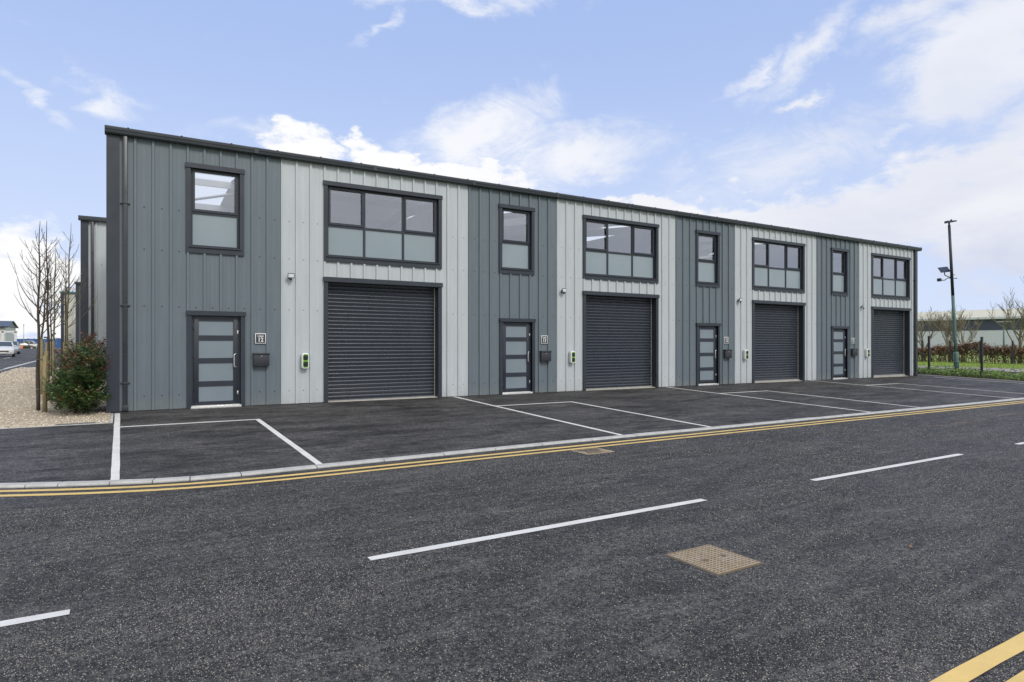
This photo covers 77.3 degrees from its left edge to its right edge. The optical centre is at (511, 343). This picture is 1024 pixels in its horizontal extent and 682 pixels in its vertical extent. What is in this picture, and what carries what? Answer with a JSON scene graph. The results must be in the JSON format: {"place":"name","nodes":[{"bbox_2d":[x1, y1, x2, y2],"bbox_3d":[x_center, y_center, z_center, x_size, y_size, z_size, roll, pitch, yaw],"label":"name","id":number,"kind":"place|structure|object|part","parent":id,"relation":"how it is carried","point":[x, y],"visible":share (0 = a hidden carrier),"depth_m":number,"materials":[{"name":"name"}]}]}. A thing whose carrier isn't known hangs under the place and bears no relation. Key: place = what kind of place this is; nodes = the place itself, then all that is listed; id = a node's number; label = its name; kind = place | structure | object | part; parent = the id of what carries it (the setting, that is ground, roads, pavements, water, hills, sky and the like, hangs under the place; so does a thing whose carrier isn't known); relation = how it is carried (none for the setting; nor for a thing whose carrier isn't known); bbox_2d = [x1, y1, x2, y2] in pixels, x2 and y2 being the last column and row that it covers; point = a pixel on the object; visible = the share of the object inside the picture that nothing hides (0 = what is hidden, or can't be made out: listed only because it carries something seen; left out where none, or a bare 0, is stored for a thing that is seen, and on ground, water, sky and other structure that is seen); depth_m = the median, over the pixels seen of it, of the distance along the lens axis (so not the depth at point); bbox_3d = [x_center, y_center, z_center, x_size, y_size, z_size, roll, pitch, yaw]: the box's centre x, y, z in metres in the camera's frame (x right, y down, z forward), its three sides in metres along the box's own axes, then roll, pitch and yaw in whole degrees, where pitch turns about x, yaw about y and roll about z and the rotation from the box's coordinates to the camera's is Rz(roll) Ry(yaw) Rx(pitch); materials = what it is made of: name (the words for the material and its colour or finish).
{"place":"outdoors","nodes":[
{"label":"outdoors","id":0,"kind":"place"},
{"bbox_2d":[0,356,73,371],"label":"footway","id":1,"kind":"structure","parent":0,"point":[33,364],"depth_m":39.32,"materials":[{"name":"concrete"}]},
{"bbox_2d":[0,367,110,428],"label":"gravel bed","id":2,"kind":"object","parent":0,"point":[26,389],"visible":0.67,"depth_m":14.74,"materials":[{"name":"beige gravel"}]},
{"bbox_2d":[7,225,74,410],"bbox_3d":[-10.657,-0.619,14.383,1.070,4.302,1.088,0,0,1],"label":"young tree","id":3,"kind":"object","parent":2,"relation":"on","point":[38,347],"visible":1,"depth_m":14.42,"materials":[{"name":"brown plant"}]},
{"bbox_2d":[25,256,58,384],"bbox_3d":[-14.453,-0.602,19.734,0.863,4.202,0.913,0,0,-42],"label":"young tree","id":4,"kind":"object","parent":2,"relation":"on","point":[44,316],"visible":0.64,"depth_m":19.67,"materials":[{"name":"brown plant"}]},
{"bbox_2d":[36,356,47,411],"bbox_3d":[-10.544,0.943,14.322,0.496,1.340,0.091,0,0,34],"label":"tree stake","id":5,"kind":"object","parent":2,"relation":"on","point":[44,399],"visible":0.88,"depth_m":14.18,"materials":[{"name":"brown wood"}]},
{"bbox_2d":[40,339,43,394],"bbox_3d":[-13.798,0.723,18.772,0.082,1.720,0.078,0,0,-31],"label":"tree stake","id":6,"kind":"object","parent":2,"relation":"on","point":[41,356],"visible":0.75,"depth_m":18.74,"materials":[{"name":"brown wood"}]},
{"bbox_2d":[44,351,49,401],"bbox_3d":[-12.165,0.898,16.758,0.092,1.400,0.448,0,0,-28],"label":"tree stake","id":7,"kind":"object","parent":2,"relation":"on","point":[46,353],"visible":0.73,"depth_m":16.58,"materials":[{"name":"brown wood"}]},
{"bbox_2d":[21,223,75,400],"bbox_3d":[-12.032,-0.858,17.038,1.268,4.752,1.256,0,0,25],"label":"young tree","id":8,"kind":"object","parent":2,"relation":"on","point":[47,321],"visible":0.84,"depth_m":16.89,"materials":[{"name":"brown plant"}]},
{"bbox_2d":[41,274,63,373],"bbox_3d":[-20.427,-1.055,28.178,1.250,5.002,0.976,0,0,-31],"label":"young tree","id":9,"kind":"object","parent":2,"relation":"on","point":[51,330],"visible":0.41,"depth_m":28.24,"materials":[{"name":"brown plant"}]},
{"bbox_2d":[52,341,54,381],"bbox_3d":[-15.700,0.741,21.906,0.083,1.650,0.612,0,0,-35],"label":"tree stake","id":10,"kind":"object","parent":2,"relation":"on","point":[53,352],"visible":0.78,"depth_m":21.66,"materials":[{"name":"brown wood"}]},
{"bbox_2d":[34,252,86,340],"bbox_3d":[-15.664,-0.966,22.097,1.356,4.902,1.121,0,0,-7],"label":"young tree","id":11,"kind":"object","parent":2,"relation":"on","point":[55,314],"visible":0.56,"depth_m":22.10,"materials":[{"name":"brown plant"}]},
{"bbox_2d":[50,253,80,342],"bbox_3d":[-17.388,-1.031,24.886,1.412,5.002,0.927,0,0,-14],"label":"young tree","id":12,"kind":"object","parent":2,"relation":"on","point":[69,298],"visible":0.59,"depth_m":24.89,"materials":[{"name":"brown plant"}]},
{"bbox_2d":[45,231,97,345],"bbox_3d":[-13.511,-1.098,19.587,1.437,5.201,1.235,0,0,-31],"label":"young tree","id":13,"kind":"object","parent":2,"relation":"on","point":[69,287],"visible":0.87,"depth_m":19.59,"materials":[{"name":"brown plant"}]},
{"bbox_2d":[39,330,111,412],"bbox_3d":[-9.811,0.619,14.554,1.585,1.874,3.245,0,0,-31],"label":"evergreen shrub","id":14,"kind":"object","parent":2,"relation":"on","point":[78,383],"visible":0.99,"depth_m":13.79,"materials":[{"name":"green plant"}]},
{"bbox_2d":[56,422,95,424],"bbox_3d":[-8.513,1.586,12.487,0.640,0.066,0.140,0,0,-31],"label":"drain grating","id":15,"kind":"object","parent":2,"relation":"on","point":[76,423],"visible":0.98,"depth_m":12.46,"materials":[{"name":"metal"}]},
{"bbox_2d":[0,349,1023,681],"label":"road","id":16,"kind":"structure","parent":0,"point":[706,475],"depth_m":5.27,"materials":[{"name":"grey asphalt"}]},
{"bbox_2d":[0,341,15,356],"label":"parked car","id":17,"kind":"object","parent":16,"relation":"on","point":[7,347],"visible":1,"depth_m":61.10,"materials":[{"name":"white metal"}]},
{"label":"windows","id":18,"kind":"part","parent":17,"relation":"part of","materials":[{"name":"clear glass"}]},
{"bbox_2d":[12,341,20,353],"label":"parked car","id":19,"kind":"object","parent":16,"relation":"on","point":[17,348],"visible":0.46,"depth_m":73.64,"materials":[{"name":"silver metal"}]},
{"bbox_2d":[0,401,1021,491],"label":"yellow line marking","id":20,"kind":"object","parent":16,"relation":"on","point":[430,460],"visible":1,"depth_m":9.38,"materials":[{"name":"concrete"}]},
{"bbox_2d":[0,442,1023,626],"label":"line marking","id":21,"kind":"object","parent":16,"relation":"on","point":[67,612],"visible":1,"depth_m":6.04,"materials":[{"name":"white paint"}]},
{"bbox_2d":[0,402,1023,496],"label":"yellow line marking","id":22,"kind":"object","parent":16,"relation":"on","point":[45,494],"visible":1,"depth_m":9.08,"materials":[{"name":"yellow paint"}]},
{"bbox_2d":[0,405,1023,681],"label":"road chippings","id":23,"kind":"object","parent":16,"relation":"on","point":[446,589],"visible":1,"depth_m":4.49,"materials":[{"name":"grey asphalt"}]},
{"bbox_2d":[571,448,614,454],"bbox_3d":[1.334,1.808,10.609,0.560,0.059,0.460,0,0,-31],"label":"drain grating","id":24,"kind":"object","parent":16,"relation":"on","point":[598,449],"visible":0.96,"depth_m":10.56,"materials":[{"name":"metal"}]},
{"bbox_2d":[664,544,763,575],"bbox_3d":[1.663,1.801,5.289,0.550,0.060,0.580,0,0,-31],"label":"manhole cover","id":25,"kind":"object","parent":16,"relation":"on","point":[714,560],"visible":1,"depth_m":5.25,"materials":[{"name":"metal"}]},
{"bbox_2d":[930,631,1023,681],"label":"yellow line marking","id":26,"kind":"object","parent":16,"relation":"on","point":[973,668],"visible":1,"depth_m":3.56,"materials":[{"name":"yellow paint"}]},
{"bbox_2d":[1006,670,1023,681],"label":"yellow line marking","id":27,"kind":"object","parent":16,"relation":"on","point":[1018,677],"visible":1,"depth_m":3.39,"materials":[{"name":"yellow paint"}]},
{"bbox_2d":[0,375,1023,482],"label":"forecourt","id":28,"kind":"structure","parent":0,"point":[328,432],"depth_m":13.36,"materials":[{"name":"black asphalt"}]},
{"bbox_2d":[110,413,321,479],"bbox_3d":[-5.709,1.639,11.635,2.630,0.227,7.060,0,0,-31],"label":"parking bay marking","id":29,"kind":"object","parent":28,"relation":"on","point":[115,470],"visible":1,"depth_m":10.65,"materials":[{"name":"white paint"}]},
{"bbox_2d":[105,125,921,412],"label":"industrial building","id":30,"kind":"structure","parent":28,"relation":"on","point":[405,284],"depth_m":18.61,"materials":[{"name":"paint"}]},
{"bbox_2d":[185,162,244,255],"bbox_3d":[-7.084,-3.177,15.277,1.294,2.095,0.200,0,0,-31],"label":"window","id":31,"kind":"structure","parent":30,"relation":"in","point":[207,231],"depth_m":15.30,"materials":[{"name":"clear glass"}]},
{"bbox_2d":[186,310,245,408],"bbox_3d":[-7.068,0.399,15.289,1.294,2.338,0.197,0,0,-31],"label":"door","id":32,"kind":"structure","parent":30,"relation":"in","point":[219,337],"depth_m":15.31,"materials":[{"name":"grey glass"}]},
{"bbox_2d":[255,333,265,343],"bbox_3d":[-6.193,-0.125,15.756,0.250,0.250,0.014,0,0,-31],"label":"unit sign","id":33,"kind":"object","parent":30,"relation":"attached to","point":[260,338],"visible":1,"depth_m":15.75,"materials":[{"name":"white plastic"}]},
{"bbox_2d":[253,353,269,365],"bbox_3d":[-6.157,0.392,15.708,0.384,0.327,0.137,0,0,-31],"label":"post box","id":34,"kind":"object","parent":30,"relation":"attached to","point":[261,359],"visible":1,"depth_m":15.66,"materials":[{"name":"metal"}]},
{"bbox_2d":[288,273,294,280],"bbox_3d":[-5.572,-1.671,16.092,0.166,0.184,0.158,0,0,-31],"label":"floodlight","id":35,"kind":"object","parent":30,"relation":"attached to","point":[291,276],"visible":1,"depth_m":16.03,"materials":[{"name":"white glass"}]},
{"bbox_2d":[301,353,308,368],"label":"charging point","id":36,"kind":"structure","parent":30,"relation":"attached to","point":[304,360],"depth_m":16.20,"materials":[{"name":"white plastic"}]},
{"bbox_2d":[323,180,442,268],"bbox_3d":[-3.471,-3.177,17.487,3.384,2.095,0.200,0,0,-31],"label":"window","id":37,"kind":"structure","parent":30,"relation":"in","point":[343,243],"depth_m":17.48,"materials":[{"name":"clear glass"}]},
{"bbox_2d":[498,203,534,274],"bbox_3d":[0.129,-3.177,19.689,1.294,2.095,0.200,0,0,-31],"label":"window","id":38,"kind":"structure","parent":30,"relation":"in","point":[515,257],"depth_m":19.76,"materials":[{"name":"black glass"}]},
{"bbox_2d":[499,318,535,394],"bbox_3d":[0.145,0.409,19.701,1.294,2.359,0.197,0,0,-31],"label":"door","id":39,"kind":"structure","parent":30,"relation":"in","point":[516,341],"depth_m":19.73,"materials":[{"name":"grey glass"}]},
{"bbox_2d":[541,336,547,343],"bbox_3d":[1.020,-0.125,20.168,0.250,0.250,0.014,0,0,-31],"label":"unit sign","id":40,"kind":"object","parent":30,"relation":"attached to","point":[544,339],"visible":1,"depth_m":20.16,"materials":[{"name":"white plastic"}]},
{"bbox_2d":[539,351,551,360],"bbox_3d":[1.056,0.392,20.119,0.384,0.327,0.137,0,0,-31],"label":"post box","id":41,"kind":"object","parent":30,"relation":"attached to","point":[545,355],"visible":1,"depth_m":20.06,"materials":[{"name":"metal"}]},
{"bbox_2d":[569,351,575,362],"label":"charging point","id":42,"kind":"structure","parent":30,"relation":"attached to","point":[572,356],"depth_m":20.61,"materials":[{"name":"white plastic"}]},
{"bbox_2d":[582,214,658,283],"bbox_3d":[3.742,-3.177,21.899,3.384,2.095,0.200,0,0,-31],"label":"window","id":43,"kind":"structure","parent":30,"relation":"in","point":[598,264],"depth_m":21.95,"materials":[{"name":"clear glass"}]},
{"bbox_2d":[695,230,720,287],"bbox_3d":[7.350,-3.177,24.106,1.294,2.095,0.200,0,0,-31],"label":"window","id":44,"kind":"structure","parent":30,"relation":"in","point":[707,272],"depth_m":24.17,"materials":[{"name":"black glass"}]},
{"bbox_2d":[696,323,720,385],"bbox_3d":[7.366,0.420,24.118,1.294,2.380,0.197,0,0,-31],"label":"door","id":45,"kind":"structure","parent":30,"relation":"in","point":[707,334],"depth_m":24.17,"materials":[{"name":"grey glass"}]},
{"bbox_2d":[724,337,728,343],"bbox_3d":[8.241,-0.125,24.585,0.250,0.250,0.014,0,0,-31],"label":"unit sign","id":46,"kind":"object","parent":30,"relation":"attached to","point":[726,340],"visible":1,"depth_m":24.58,"materials":[{"name":"white plastic"}]},
{"bbox_2d":[723,349,732,357],"bbox_3d":[8.277,0.392,24.536,0.384,0.327,0.137,0,0,-31],"label":"post box","id":47,"kind":"object","parent":30,"relation":"attached to","point":[727,353],"visible":1,"depth_m":24.48,"materials":[{"name":"metal"}]},
{"bbox_2d":[743,350,747,359],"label":"charging point","id":48,"kind":"structure","parent":30,"relation":"attached to","point":[745,354],"depth_m":25.04,"materials":[{"name":"white plastic"}]},
{"bbox_2d":[752,237,805,292],"bbox_3d":[10.963,-3.177,26.316,3.384,2.095,0.200,0,0,-31],"label":"window","id":49,"kind":"structure","parent":30,"relation":"in","point":[764,277],"depth_m":26.41,"materials":[{"name":"black glass"}]},
{"bbox_2d":[831,247,848,295],"bbox_3d":[14.571,-3.177,28.523,1.294,2.095,0.200,0,0,-31],"label":"window","id":50,"kind":"structure","parent":30,"relation":"in","point":[839,281],"depth_m":28.63,"materials":[{"name":"black glass"}]},
{"bbox_2d":[830,326,849,379],"bbox_3d":[14.588,0.431,28.535,1.294,2.401,0.197,0,0,-31],"label":"door","id":51,"kind":"structure","parent":30,"relation":"in","point":[840,334],"depth_m":28.62,"materials":[{"name":"black glass"}]},
{"bbox_2d":[851,349,857,355],"bbox_3d":[15.498,0.392,28.953,0.384,0.327,0.137,0,0,-31],"label":"post box","id":52,"kind":"object","parent":30,"relation":"attached to","point":[854,352],"visible":1,"depth_m":28.88,"materials":[{"name":"metal"}]},
{"bbox_2d":[865,349,869,356],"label":"charging point","id":53,"kind":"structure","parent":30,"relation":"attached to","point":[867,352],"depth_m":29.45,"materials":[{"name":"white plastic"}]},
{"bbox_2d":[871,253,910,299],"bbox_3d":[18.184,-3.177,30.733,3.384,2.095,0.200,0,0,-31],"label":"window","id":54,"kind":"structure","parent":30,"relation":"in","point":[881,287],"depth_m":30.85,"materials":[{"name":"black glass"}]},
{"bbox_2d":[456,397,710,434],"bbox_3d":[1.276,1.655,16.059,2.556,0.235,7.320,0,0,-31],"label":"parking bay marking","id":55,"kind":"object","parent":28,"relation":"on","point":[573,423],"visible":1,"depth_m":15.20,"materials":[{"name":"white paint"}]},
{"bbox_2d":[669,387,912,411],"bbox_3d":[8.506,1.677,20.453,2.556,0.236,7.370,0,0,-31],"label":"parking bay marking","id":56,"kind":"object","parent":28,"relation":"on","point":[794,402],"visible":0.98,"depth_m":19.80,"materials":[{"name":"white paint"}]},
{"bbox_2d":[810,380,1023,397],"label":"parking bay marking","id":57,"kind":"object","parent":28,"relation":"on","point":[925,390],"visible":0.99,"depth_m":24.51,"materials":[{"name":"paint"}]},
{"bbox_2d":[0,0,1023,338],"label":"sky","id":58,"kind":"structure","parent":0,"point":[889,121],"materials":[{"name":"blue"}]},
{"bbox_2d":[1,348,1023,412],"bbox_3d":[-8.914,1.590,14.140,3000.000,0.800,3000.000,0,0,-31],"label":"ground","id":59,"kind":"structure","parent":0,"point":[987,357],"depth_m":80.54,"materials":[{"name":"green plant"}]},
{"bbox_2d":[0,331,17,340],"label":"portal frame","id":60,"kind":"object","parent":59,"relation":"on","point":[3,333],"visible":0.74,"depth_m":109.77,"materials":[{"name":"white metal"}]},
{"bbox_2d":[0,321,18,340],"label":"distant building","id":61,"kind":"structure","parent":59,"relation":"on","point":[8,326],"depth_m":121.62,"materials":[{"name":"grey metal"}]},
{"bbox_2d":[19,342,35,348],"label":"parked car","id":62,"kind":"object","parent":59,"relation":"on","point":[25,345],"visible":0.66,"depth_m":149.63,"materials":[{"name":"white metal"}]},
{"bbox_2d":[24,341,36,347],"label":"parked car","id":63,"kind":"object","parent":59,"relation":"on","point":[33,343],"visible":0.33,"depth_m":157.40,"materials":[{"name":"white metal"}]},
{"bbox_2d":[17,339,60,347],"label":"site hoarding","id":64,"kind":"object","parent":59,"relation":"on","point":[57,343],"visible":0.14,"depth_m":162.41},
{"bbox_2d":[0,413,113,428],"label":"edging","id":65,"kind":"object","parent":59,"relation":"on","point":[112,418],"visible":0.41,"depth_m":12.37,"materials":[{"name":"concrete"}]},
{"bbox_2d":[60,287,75,355],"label":"industrial unit","id":66,"kind":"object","parent":59,"relation":"on","point":[72,330],"visible":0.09,"depth_m":61.42,"materials":[{"name":"paint"}]},
{"bbox_2d":[74,278,80,345],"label":"industrial unit","id":67,"kind":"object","parent":59,"relation":"on","point":[78,328],"visible":0.05,"depth_m":51.52,"materials":[{"name":"paint"}]},
{"bbox_2d":[78,215,105,380],"bbox_3d":[-9.278,-1.856,35.739,24.220,7.220,12.170,0,0,-31],"label":"industrial unit","id":68,"kind":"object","parent":59,"relation":"on","point":[93,253],"visible":0.09,"depth_m":24.57,"materials":[{"name":"paint"}]},
{"bbox_2d":[0,361,1023,487],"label":"kerb","id":69,"kind":"structure","parent":59,"relation":"on","point":[130,481],"depth_m":9.71,"materials":[{"name":"concrete"}]},
{"bbox_2d":[918,306,949,359],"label":"bare tree","id":70,"kind":"object","parent":59,"relation":"on","point":[922,329],"visible":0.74,"depth_m":58.07,"materials":[{"name":"brown plant"}]},
{"bbox_2d":[927,305,965,361],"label":"bare tree","id":71,"kind":"object","parent":59,"relation":"on","point":[946,333],"visible":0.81,"depth_m":56.24,"materials":[{"name":"brown plant"}]},
{"bbox_2d":[936,306,984,361],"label":"bare tree","id":72,"kind":"object","parent":59,"relation":"on","point":[962,336],"visible":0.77,"depth_m":56.01,"materials":[{"name":"brown plant"}]},
{"bbox_2d":[918,308,1023,350],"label":"warehouse","id":73,"kind":"structure","parent":59,"relation":"on","point":[990,331],"depth_m":152.44,"materials":[{"name":"white metal"}]},
{"bbox_2d":[918,374,1023,381],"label":"kerb","id":74,"kind":"structure","parent":59,"relation":"on","point":[972,378],"depth_m":30.47,"materials":[{"name":"concrete"}]},
{"bbox_2d":[996,321,1011,346],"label":"street lamp","id":75,"kind":"object","parent":59,"relation":"on","point":[1003,332],"visible":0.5,"depth_m":101.64,"materials":[{"name":"metal"}]},
{"bbox_2d":[918,360,1023,368],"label":"grass verge","id":76,"kind":"object","parent":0,"point":[1015,367],"depth_m":46.30,"materials":[{"name":"green plant"}]},
{"bbox_2d":[921,341,922,361],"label":"fence post","id":77,"kind":"object","parent":76,"relation":"on","point":[921,351],"visible":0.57,"depth_m":54.49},
{"bbox_2d":[949,341,950,362],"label":"fence post","id":78,"kind":"object","parent":76,"relation":"on","point":[949,351],"visible":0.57,"depth_m":52.68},
{"bbox_2d":[918,340,1023,363],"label":"beech hedge","id":79,"kind":"object","parent":76,"relation":"on","point":[964,349],"visible":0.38,"depth_m":52.72,"materials":[{"name":"brown plant"}]},
{"bbox_2d":[987,277,1023,363],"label":"bare tree","id":80,"kind":"object","parent":76,"relation":"on","point":[1020,335],"visible":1,"depth_m":50.23,"materials":[{"name":"brown plant"}]},
{"bbox_2d":[1012,341,1013,364],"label":"fence post","id":81,"kind":"object","parent":76,"relation":"on","point":[1012,352],"visible":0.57,"depth_m":48.96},
{"bbox_2d":[918,366,1023,371],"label":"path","id":82,"kind":"structure","parent":0,"point":[1001,369],"depth_m":41.16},
{"bbox_2d":[922,369,1022,380],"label":"planting strip","id":83,"kind":"object","parent":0,"point":[977,377],"visible":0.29,"depth_m":31.57,"materials":[{"name":"plant"}]},
{"bbox_2d":[928,336,929,371],"bbox_3d":[21.877,0.709,33.560,0.104,2.200,0.104,0,0,-31],"label":"fence post","id":84,"kind":"object","parent":83,"relation":"on","point":[928,353],"visible":0.8,"depth_m":33.52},
{"bbox_2d":[937,219,958,369],"bbox_3d":[23.536,-2.386,34.504,1.197,8.616,0.420,0,0,0],"label":"street lamp","id":85,"kind":"object","parent":83,"relation":"on","point":[955,352],"visible":0.97,"depth_m":34.44,"materials":[{"name":"green metal"}]},
{"bbox_2d":[918,364,1023,380],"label":"ground cover","id":86,"kind":"object","parent":83,"relation":"on","point":[990,373],"visible":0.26,"depth_m":32.22,"materials":[{"name":"green plant"}]},
{"bbox_2d":[980,337,982,375],"bbox_3d":[22.688,0.778,30.891,0.104,2.200,0.104,0,0,-31],"label":"fence post","id":87,"kind":"object","parent":83,"relation":"on","point":[981,354],"visible":0.73,"depth_m":30.86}
]}

